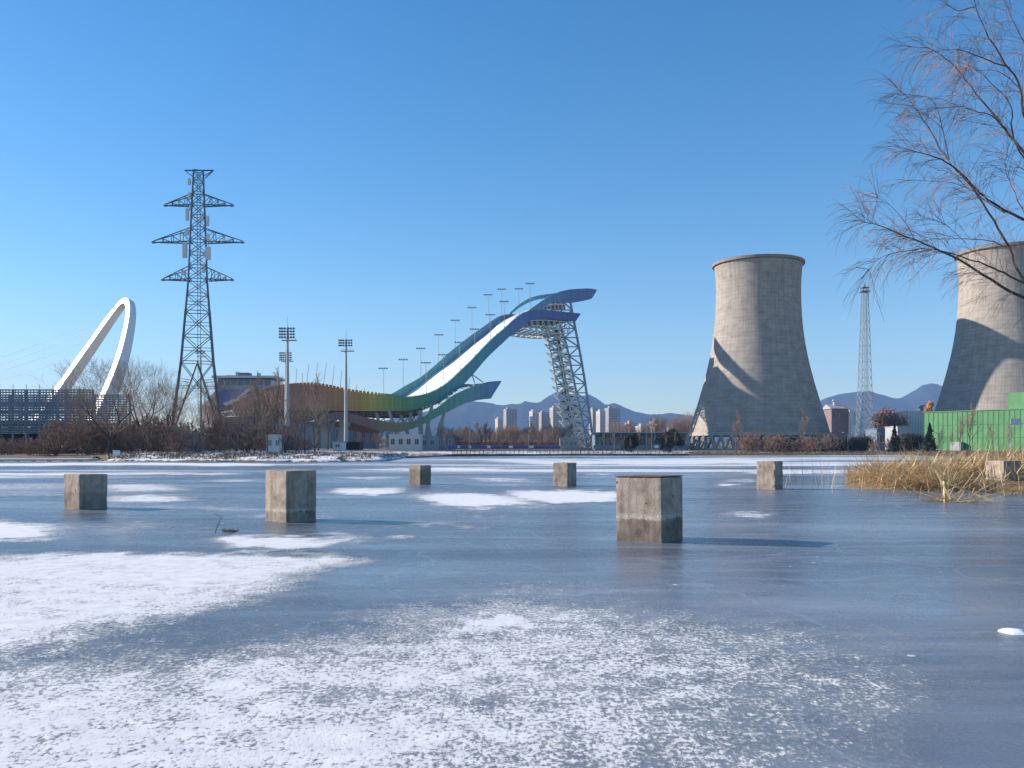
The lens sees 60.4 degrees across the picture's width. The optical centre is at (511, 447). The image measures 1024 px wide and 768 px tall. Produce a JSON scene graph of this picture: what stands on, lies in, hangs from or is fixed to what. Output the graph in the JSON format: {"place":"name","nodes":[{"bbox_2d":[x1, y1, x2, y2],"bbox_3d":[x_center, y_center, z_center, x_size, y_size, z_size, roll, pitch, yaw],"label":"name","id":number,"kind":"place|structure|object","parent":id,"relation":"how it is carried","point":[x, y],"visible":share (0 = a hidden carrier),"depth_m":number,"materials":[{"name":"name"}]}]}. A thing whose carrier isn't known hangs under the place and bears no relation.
{"place":"outdoors","nodes":[
{"label":"outdoors","id":0,"kind":"place"},
{"bbox_2d":[503,407,516,445],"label":"apartment block","id":1,"kind":"structure","parent":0,"point":[509,416],"depth_m":1500.76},
{"bbox_2d":[0,455,1023,767],"bbox_3d":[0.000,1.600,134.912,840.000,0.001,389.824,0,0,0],"label":"frozen lake ice","id":2,"kind":"structure","parent":0,"point":[490,613],"depth_m":8.12,"materials":[{"name":"ice"}]},
{"bbox_2d":[0,458,99,461],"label":"snow patch","id":3,"kind":"object","parent":2,"relation":"on","point":[47,459],"visible":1,"depth_m":103.00,"materials":[{"name":"snow"}]},
{"bbox_2d":[64,474,106,509],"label":"concrete block","id":4,"kind":"structure","parent":2,"relation":"on","point":[84,491],"depth_m":23.07,"materials":[{"name":"concrete"}]},
{"bbox_2d":[265,469,315,522],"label":"concrete block","id":5,"kind":"structure","parent":2,"relation":"on","point":[290,495],"depth_m":19.12,"materials":[{"name":"concrete"}]},
{"bbox_2d":[409,465,430,484],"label":"concrete block","id":6,"kind":"structure","parent":2,"relation":"on","point":[419,474],"depth_m":38.42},
{"bbox_2d":[553,462,576,485],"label":"concrete block","id":7,"kind":"structure","parent":2,"relation":"on","point":[564,473],"depth_m":36.84,"materials":[{"name":"concrete"}]},
{"bbox_2d":[615,475,682,542],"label":"concrete block","id":8,"kind":"structure","parent":2,"relation":"on","point":[649,508],"depth_m":15.06,"materials":[{"name":"concrete"}]},
{"bbox_2d":[757,461,782,489],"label":"concrete block","id":9,"kind":"structure","parent":2,"relation":"on","point":[769,475],"depth_m":34.04,"materials":[{"name":"concrete"}]},
{"bbox_2d":[741,443,1023,500],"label":"standing reeds","id":10,"kind":"object","parent":2,"relation":"on","point":[904,477],"visible":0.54,"depth_m":32.51,"materials":[{"name":"plant"}]},
{"bbox_2d":[826,0,1023,337],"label":"willow tree","id":11,"kind":"object","parent":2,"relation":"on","point":[964,177],"visible":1,"depth_m":26.76,"materials":[{"name":"brown plant"}]},
{"bbox_2d":[878,431,1016,490],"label":"tall reeds","id":12,"kind":"object","parent":2,"relation":"on","point":[967,461],"visible":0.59,"depth_m":34.78,"materials":[{"name":"plant"}]},
{"bbox_2d":[903,470,1012,502],"bbox_3d":[12.971,1.120,26.103,3.032,0.962,2.017,0,0,0],"label":"reed bundle","id":13,"kind":"object","parent":2,"relation":"on","point":[945,497],"visible":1,"depth_m":25.90,"materials":[{"name":"plant"}]},
{"bbox_2d":[998,628,1023,634],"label":"snow lump","id":14,"kind":"object","parent":2,"relation":"on","point":[1014,631],"visible":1,"depth_m":7.60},
{"bbox_2d":[0,448,1023,461],"bbox_3d":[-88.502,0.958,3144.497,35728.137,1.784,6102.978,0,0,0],"label":"ground","id":15,"kind":"structure","parent":0,"point":[411,454],"depth_m":128.48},
{"bbox_2d":[0,437,17,454],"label":"bare shrub","id":16,"kind":"object","parent":15,"relation":"on","point":[2,444],"visible":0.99,"depth_m":123.36,"materials":[{"name":"brown plant"}]},
{"bbox_2d":[18,437,43,454],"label":"bare shrub","id":17,"kind":"object","parent":15,"relation":"on","point":[29,448],"visible":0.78,"depth_m":119.33,"materials":[{"name":"brown plant"}]},
{"bbox_2d":[23,420,76,455],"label":"bare shrub","id":18,"kind":"object","parent":15,"relation":"on","point":[56,448],"visible":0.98,"depth_m":119.44,"materials":[{"name":"brown plant"}]},
{"bbox_2d":[40,415,85,453],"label":"bare shrub","id":19,"kind":"object","parent":15,"relation":"on","point":[66,450],"visible":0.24,"depth_m":135.78,"materials":[{"name":"brown plant"}]},
{"bbox_2d":[0,384,131,452],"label":"clad building","id":20,"kind":"structure","parent":15,"relation":"on","point":[10,426],"depth_m":141.69,"materials":[{"name":"grey metal"}]},
{"bbox_2d":[59,406,90,454],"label":"bare tree","id":21,"kind":"object","parent":15,"relation":"on","point":[76,421],"visible":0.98,"depth_m":121.54,"materials":[{"name":"brown plant"}]},
{"bbox_2d":[23,298,135,433],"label":"bridge arch","id":22,"kind":"structure","parent":15,"relation":"on","point":[94,342],"depth_m":461.26,"materials":[{"name":"white paint"}]},
{"bbox_2d":[60,425,106,454],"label":"bare shrub","id":23,"kind":"object","parent":15,"relation":"on","point":[88,439],"visible":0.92,"depth_m":122.30,"materials":[{"name":"brown plant"}]},
{"bbox_2d":[52,383,115,452],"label":"bare tree","id":24,"kind":"object","parent":15,"relation":"on","point":[70,397],"visible":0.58,"depth_m":136.65,"materials":[{"name":"brown plant"}]},
{"bbox_2d":[64,419,108,453],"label":"bare shrub","id":25,"kind":"object","parent":15,"relation":"on","point":[95,430],"visible":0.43,"depth_m":124.33,"materials":[{"name":"brown plant"}]},
{"bbox_2d":[76,421,128,453],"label":"bare shrub","id":26,"kind":"object","parent":15,"relation":"on","point":[102,439],"visible":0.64,"depth_m":123.92,"materials":[{"name":"brown plant"}]},
{"bbox_2d":[32,356,176,452],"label":"bare tree","id":27,"kind":"object","parent":15,"relation":"on","point":[115,429],"visible":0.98,"depth_m":119.93,"materials":[{"name":"brown plant"}]},
{"bbox_2d":[100,417,143,451],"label":"bare shrub","id":28,"kind":"object","parent":15,"relation":"on","point":[110,427],"visible":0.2,"depth_m":130.85,"materials":[{"name":"brown plant"}]},
{"bbox_2d":[109,402,138,451],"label":"bare tree","id":29,"kind":"object","parent":15,"relation":"on","point":[126,430],"visible":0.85,"depth_m":123.19,"materials":[{"name":"brown plant"}]},
{"bbox_2d":[115,432,149,452],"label":"bare shrub","id":30,"kind":"object","parent":15,"relation":"on","point":[133,445],"visible":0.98,"depth_m":123.39,"materials":[{"name":"brown plant"}]},
{"bbox_2d":[119,419,160,451],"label":"bare shrub","id":31,"kind":"object","parent":15,"relation":"on","point":[142,436],"visible":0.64,"depth_m":125.19,"materials":[{"name":"brown plant"}]},
{"bbox_2d":[122,398,164,451],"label":"bare tree","id":32,"kind":"object","parent":15,"relation":"on","point":[153,421],"visible":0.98,"depth_m":121.75,"materials":[{"name":"brown plant"}]},
{"bbox_2d":[97,354,206,451],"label":"bare tree","id":33,"kind":"object","parent":15,"relation":"on","point":[153,393],"visible":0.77,"depth_m":126.46,"materials":[{"name":"brown plant"}]},
{"bbox_2d":[139,414,180,451],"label":"bare shrub","id":34,"kind":"object","parent":15,"relation":"on","point":[161,421],"visible":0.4,"depth_m":127.91,"materials":[{"name":"brown plant"}]},
{"bbox_2d":[143,421,188,451],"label":"bare shrub","id":35,"kind":"object","parent":15,"relation":"on","point":[161,429],"visible":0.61,"depth_m":125.48,"materials":[{"name":"brown plant"}]},
{"bbox_2d":[126,377,206,430],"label":"bare tree","id":36,"kind":"object","parent":15,"relation":"on","point":[176,400],"visible":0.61,"depth_m":132.72,"materials":[{"name":"brown plant"}]},
{"bbox_2d":[154,422,194,451],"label":"bare shrub","id":37,"kind":"object","parent":15,"relation":"on","point":[167,434],"visible":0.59,"depth_m":122.11,"materials":[{"name":"brown plant"}]},
{"bbox_2d":[161,403,192,443],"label":"bare tree","id":38,"kind":"object","parent":15,"relation":"on","point":[179,420],"visible":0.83,"depth_m":129.39,"materials":[{"name":"brown plant"}]},
{"bbox_2d":[164,427,190,451],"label":"bare shrub","id":39,"kind":"object","parent":15,"relation":"on","point":[175,444],"visible":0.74,"depth_m":119.81,"materials":[{"name":"brown plant"}]},
{"bbox_2d":[175,426,216,452],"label":"bare shrub","id":40,"kind":"object","parent":15,"relation":"on","point":[201,439],"visible":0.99,"depth_m":119.34,"materials":[{"name":"brown plant"}]},
{"bbox_2d":[152,169,243,448],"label":"power pylon","id":41,"kind":"object","parent":15,"relation":"on","point":[203,217],"visible":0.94,"depth_m":149.26,"materials":[{"name":"metal"}]},
{"bbox_2d":[181,402,220,430],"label":"bare tree","id":42,"kind":"object","parent":15,"relation":"on","point":[195,421],"visible":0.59,"depth_m":138.08,"materials":[{"name":"brown plant"}]},
{"bbox_2d":[188,375,239,428],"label":"bare tree","id":43,"kind":"object","parent":15,"relation":"on","point":[219,387],"visible":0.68,"depth_m":149.23,"materials":[{"name":"brown plant"}]},
{"bbox_2d":[198,417,232,450],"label":"bare shrub","id":44,"kind":"object","parent":15,"relation":"on","point":[211,431],"visible":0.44,"depth_m":135.60,"materials":[{"name":"brown plant"}]},
{"bbox_2d":[198,395,234,434],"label":"bare tree","id":45,"kind":"object","parent":15,"relation":"on","point":[220,401],"visible":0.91,"depth_m":134.96,"materials":[{"name":"brown plant"}]},
{"bbox_2d":[207,435,231,451],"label":"bare shrub","id":46,"kind":"object","parent":15,"relation":"on","point":[220,445],"visible":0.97,"depth_m":121.54,"materials":[{"name":"brown plant"}]},
{"bbox_2d":[211,416,249,450],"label":"bare shrub","id":47,"kind":"object","parent":15,"relation":"on","point":[234,436],"visible":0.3,"depth_m":135.12,"materials":[{"name":"brown plant"}]},
{"bbox_2d":[217,402,247,450],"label":"bare tree","id":48,"kind":"object","parent":15,"relation":"on","point":[229,421],"visible":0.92,"depth_m":130.41,"materials":[{"name":"brown plant"}]},
{"bbox_2d":[229,431,256,451],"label":"bare shrub","id":49,"kind":"object","parent":15,"relation":"on","point":[243,443],"visible":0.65,"depth_m":121.46,"materials":[{"name":"brown plant"}]},
{"bbox_2d":[202,372,284,447],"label":"building","id":50,"kind":"structure","parent":15,"relation":"on","point":[243,379],"depth_m":393.00,"materials":[{"name":"concrete"}]},
{"bbox_2d":[218,379,276,385],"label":"gallery window","id":51,"kind":"structure","parent":50,"relation":"in","point":[240,381],"depth_m":395.03,"materials":[{"name":"blue glass"}]},
{"bbox_2d":[222,417,271,451],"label":"bare shrub","id":52,"kind":"object","parent":15,"relation":"on","point":[250,429],"visible":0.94,"depth_m":121.59,"materials":[{"name":"brown plant"}]},
{"bbox_2d":[219,382,274,428],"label":"bare tree","id":53,"kind":"object","parent":15,"relation":"on","point":[242,401],"visible":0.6,"depth_m":139.14,"materials":[{"name":"brown plant"}]},
{"bbox_2d":[238,371,273,451],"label":"bare tree","id":54,"kind":"object","parent":15,"relation":"on","point":[257,394],"visible":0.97,"depth_m":124.92,"materials":[{"name":"brown plant"}]},
{"bbox_2d":[108,451,408,458],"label":"bank stubble","id":55,"kind":"object","parent":15,"relation":"on","point":[229,454],"visible":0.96,"depth_m":108.12,"materials":[{"name":"plant"}]},
{"bbox_2d":[259,397,272,452],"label":"bare tree","id":56,"kind":"object","parent":15,"relation":"on","point":[267,420],"visible":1,"depth_m":116.03,"materials":[{"name":"brown plant"}]},
{"bbox_2d":[266,435,286,451],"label":"site container","id":57,"kind":"object","parent":15,"relation":"on","point":[273,444],"visible":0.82,"depth_m":122.00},
{"bbox_2d":[260,367,304,434],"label":"bare tree","id":58,"kind":"object","parent":15,"relation":"on","point":[276,406],"visible":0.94,"depth_m":127.80,"materials":[{"name":"brown plant"}]},
{"bbox_2d":[279,316,296,425],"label":"floodlight mast","id":59,"kind":"object","parent":15,"relation":"on","point":[287,340],"visible":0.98,"depth_m":204.67,"materials":[{"name":"grey metal"}]},
{"bbox_2d":[277,427,308,451],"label":"bare shrub","id":60,"kind":"object","parent":15,"relation":"on","point":[288,434],"visible":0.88,"depth_m":123.41,"materials":[{"name":"brown plant"}]},
{"bbox_2d":[281,426,311,449],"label":"building","id":61,"kind":"structure","parent":15,"relation":"on","point":[308,433],"depth_m":152.83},
{"bbox_2d":[285,386,323,450],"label":"bare tree","id":62,"kind":"object","parent":15,"relation":"on","point":[300,414],"visible":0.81,"depth_m":128.12,"materials":[{"name":"brown plant"}]},
{"bbox_2d":[295,397,331,451],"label":"bare tree","id":63,"kind":"object","parent":15,"relation":"on","point":[314,423],"visible":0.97,"depth_m":123.41,"materials":[{"name":"brown plant"}]},
{"bbox_2d":[304,375,330,449],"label":"bare tree","id":64,"kind":"object","parent":15,"relation":"on","point":[312,394],"visible":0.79,"depth_m":137.67,"materials":[{"name":"brown plant"}]},
{"bbox_2d":[258,421,378,448],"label":"stand building","id":65,"kind":"structure","parent":15,"relation":"on","point":[351,434],"depth_m":352.00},
{"bbox_2d":[332,441,346,450],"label":"white hut","id":66,"kind":"object","parent":15,"relation":"on","point":[339,445],"visible":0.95,"depth_m":135.00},
{"bbox_2d":[338,339,353,441],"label":"floodlight mast","id":67,"kind":"object","parent":15,"relation":"on","point":[345,409],"visible":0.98,"depth_m":231.68,"materials":[{"name":"grey metal"}]},
{"bbox_2d":[346,442,363,449],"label":"shed","id":68,"kind":"structure","parent":15,"relation":"on","point":[354,445],"depth_m":150.00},
{"bbox_2d":[388,434,423,450],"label":"white pavilion","id":69,"kind":"structure","parent":15,"relation":"on","point":[409,442],"depth_m":240.00,"materials":[{"name":"paint"}]},
{"bbox_2d":[221,288,596,449],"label":"ski jump","id":70,"kind":"object","parent":15,"relation":"on","point":[413,399],"visible":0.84,"depth_m":305.72,"materials":[{"name":"blue metal"}]},
{"bbox_2d":[423,436,438,450],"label":"white annex","id":71,"kind":"object","parent":15,"relation":"on","point":[430,443],"visible":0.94,"depth_m":246.00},
{"bbox_2d":[435,435,454,449],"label":"glazed office","id":72,"kind":"structure","parent":15,"relation":"on","point":[449,442],"depth_m":262.00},
{"bbox_2d":[448,445,559,449],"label":"blue hoarding","id":73,"kind":"object","parent":15,"relation":"on","point":[509,447],"visible":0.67,"depth_m":235.94,"materials":[{"name":"paint"}]},
{"bbox_2d":[456,442,558,449],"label":"red fence","id":74,"kind":"object","parent":15,"relation":"on","point":[491,443],"visible":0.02,"depth_m":329.94,"materials":[{"name":"metal"}]},
{"bbox_2d":[444,454,688,455],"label":"stone kerb","id":75,"kind":"structure","parent":15,"relation":"on","point":[566,454],"depth_m":178.16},
{"bbox_2d":[453,449,681,453],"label":"shore railing","id":76,"kind":"object","parent":15,"relation":"on","point":[558,450],"visible":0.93,"depth_m":183.77,"materials":[{"name":"metal"}]},
{"bbox_2d":[559,437,577,449],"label":"service pavilion","id":77,"kind":"structure","parent":15,"relation":"on","point":[564,443],"depth_m":280.00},
{"bbox_2d":[379,435,852,447],"bbox_3d":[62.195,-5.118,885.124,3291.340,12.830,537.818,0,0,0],"label":"wood","id":78,"kind":"object","parent":15,"relation":"on","point":[590,445],"visible":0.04,"depth_m":720.82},
{"bbox_2d":[620,433,643,451],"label":"evergreen bush","id":79,"kind":"object","parent":15,"relation":"on","point":[634,438],"visible":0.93,"depth_m":204.16,"materials":[{"name":"green plant"}]},
{"bbox_2d":[589,432,690,449],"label":"glazed hall","id":80,"kind":"structure","parent":15,"relation":"on","point":[596,436],"depth_m":302.00,"materials":[{"name":"glass"}]},
{"bbox_2d":[593,445,689,450],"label":"dark blue hoarding","id":81,"kind":"object","parent":15,"relation":"on","point":[641,447],"visible":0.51,"depth_m":231.94,"materials":[{"name":"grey metal"}]},
{"bbox_2d":[643,415,669,431],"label":"bare tree","id":82,"kind":"object","parent":15,"relation":"on","point":[661,424],"visible":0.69,"depth_m":361.04,"materials":[{"name":"brown plant"}]},
{"bbox_2d":[653,428,684,451],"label":"evergreen bush","id":83,"kind":"object","parent":15,"relation":"on","point":[670,442],"visible":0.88,"depth_m":202.26,"materials":[{"name":"green plant"}]},
{"bbox_2d":[686,254,831,449],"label":"cooling tower","id":84,"kind":"structure","parent":15,"relation":"on","point":[759,376],"depth_m":305.21,"materials":[{"name":"concrete"}]},
{"bbox_2d":[817,433,840,452],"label":"bare shrub","id":85,"kind":"object","parent":15,"relation":"on","point":[828,439],"visible":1,"depth_m":205.13,"materials":[{"name":"brown plant"}]},
{"bbox_2d":[840,436,861,451],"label":"evergreen bush","id":86,"kind":"object","parent":15,"relation":"on","point":[852,443],"visible":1,"depth_m":215.55,"materials":[{"name":"green plant"}]},
{"bbox_2d":[689,450,1023,456],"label":"shore grass","id":87,"kind":"structure","parent":15,"relation":"on","point":[789,452],"depth_m":193.41,"materials":[{"name":"plant"}]},
{"bbox_2d":[856,283,873,436],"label":"radio mast","id":88,"kind":"object","parent":15,"relation":"on","point":[863,292],"visible":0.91,"depth_m":329.06,"materials":[{"name":"grey metal"}]},
{"bbox_2d":[865,428,884,450],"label":"grey plant house","id":89,"kind":"structure","parent":15,"relation":"on","point":[880,431],"depth_m":250.00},
{"bbox_2d":[862,406,909,435],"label":"round tree","id":90,"kind":"object","parent":15,"relation":"on","point":[886,418],"visible":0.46,"depth_m":288.43,"materials":[{"name":"brown plant"}]},
{"bbox_2d":[885,425,903,451],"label":"conifer","id":91,"kind":"object","parent":15,"relation":"on","point":[894,445],"visible":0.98,"depth_m":204.47,"materials":[{"name":"green plant"}]},
{"bbox_2d":[884,426,912,448],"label":"pale plant house","id":92,"kind":"structure","parent":15,"relation":"on","point":[904,430],"depth_m":240.00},
{"bbox_2d":[895,411,924,449],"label":"white louvred building","id":93,"kind":"structure","parent":15,"relation":"on","point":[915,420],"depth_m":300.00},
{"bbox_2d":[900,432,924,451],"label":"evergreen bush","id":94,"kind":"object","parent":15,"relation":"on","point":[912,440],"visible":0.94,"depth_m":204.16,"materials":[{"name":"green plant"}]},
{"bbox_2d":[922,423,938,450],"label":"conifer","id":95,"kind":"object","parent":15,"relation":"on","point":[929,438],"visible":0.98,"depth_m":199.67,"materials":[{"name":"green plant"}]},
{"bbox_2d":[923,392,1023,450],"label":"green hall","id":96,"kind":"structure","parent":15,"relation":"on","point":[998,420],"depth_m":250.07,"materials":[{"name":"metal"}]},
{"bbox_2d":[964,406,985,450],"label":"bare tree","id":97,"kind":"object","parent":15,"relation":"on","point":[973,413],"visible":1,"depth_m":199.67,"materials":[{"name":"brown plant"}]},
{"bbox_2d":[934,241,1023,411],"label":"cooling tower","id":98,"kind":"structure","parent":15,"relation":"on","point":[985,369],"depth_m":289.79,"materials":[{"name":"concrete"}]},
{"bbox_2d":[0,0,1023,433],"label":"sky","id":99,"kind":"structure","parent":0,"point":[386,168],"materials":[{"name":"blue"}]},
{"bbox_2d":[529,409,538,441],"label":"apartment block","id":100,"kind":"structure","parent":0,"point":[534,414],"depth_m":1500.77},
{"bbox_2d":[539,411,549,445],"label":"apartment block","id":101,"kind":"structure","parent":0,"point":[544,418],"depth_m":1520.38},
{"bbox_2d":[550,406,562,441],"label":"apartment block","id":102,"kind":"structure","parent":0,"point":[555,417],"depth_m":1480.37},
{"bbox_2d":[589,407,597,441],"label":"apartment block","id":103,"kind":"structure","parent":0,"point":[593,410],"depth_m":1559.91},
{"bbox_2d":[596,409,605,431],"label":"apartment block","id":104,"kind":"structure","parent":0,"point":[600,419],"depth_m":1500.96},
{"bbox_2d":[604,406,619,431],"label":"apartment block","id":105,"kind":"structure","parent":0,"point":[612,412],"depth_m":1520.91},
{"bbox_2d":[382,383,941,447],"bbox_3d":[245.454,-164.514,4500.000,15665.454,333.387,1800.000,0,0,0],"label":"hills","id":106,"kind":"structure","parent":0,"point":[475,412],"depth_m":4352.44,"materials":[{"name":"blue"}]},
{"bbox_2d":[823,399,855,440],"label":"factory building","id":107,"kind":"structure","parent":0,"point":[838,417],"depth_m":513.00,"materials":[{"name":"red brick"}]},
{"bbox_2d":[844,459,1023,493],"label":"reed bank","id":108,"kind":"structure","parent":0,"point":[878,486],"depth_m":32.68,"materials":[{"name":"plant"}]},
{"bbox_2d":[827,438,1023,494],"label":"reed mass","id":109,"kind":"object","parent":108,"relation":"on","point":[879,469],"visible":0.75,"depth_m":35.08,"materials":[{"name":"plant"}]},
{"bbox_2d":[985,460,1020,480],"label":"concrete block","id":110,"kind":"structure","parent":108,"relation":"on","point":[996,465],"depth_m":32.77,"materials":[{"name":"concrete"}]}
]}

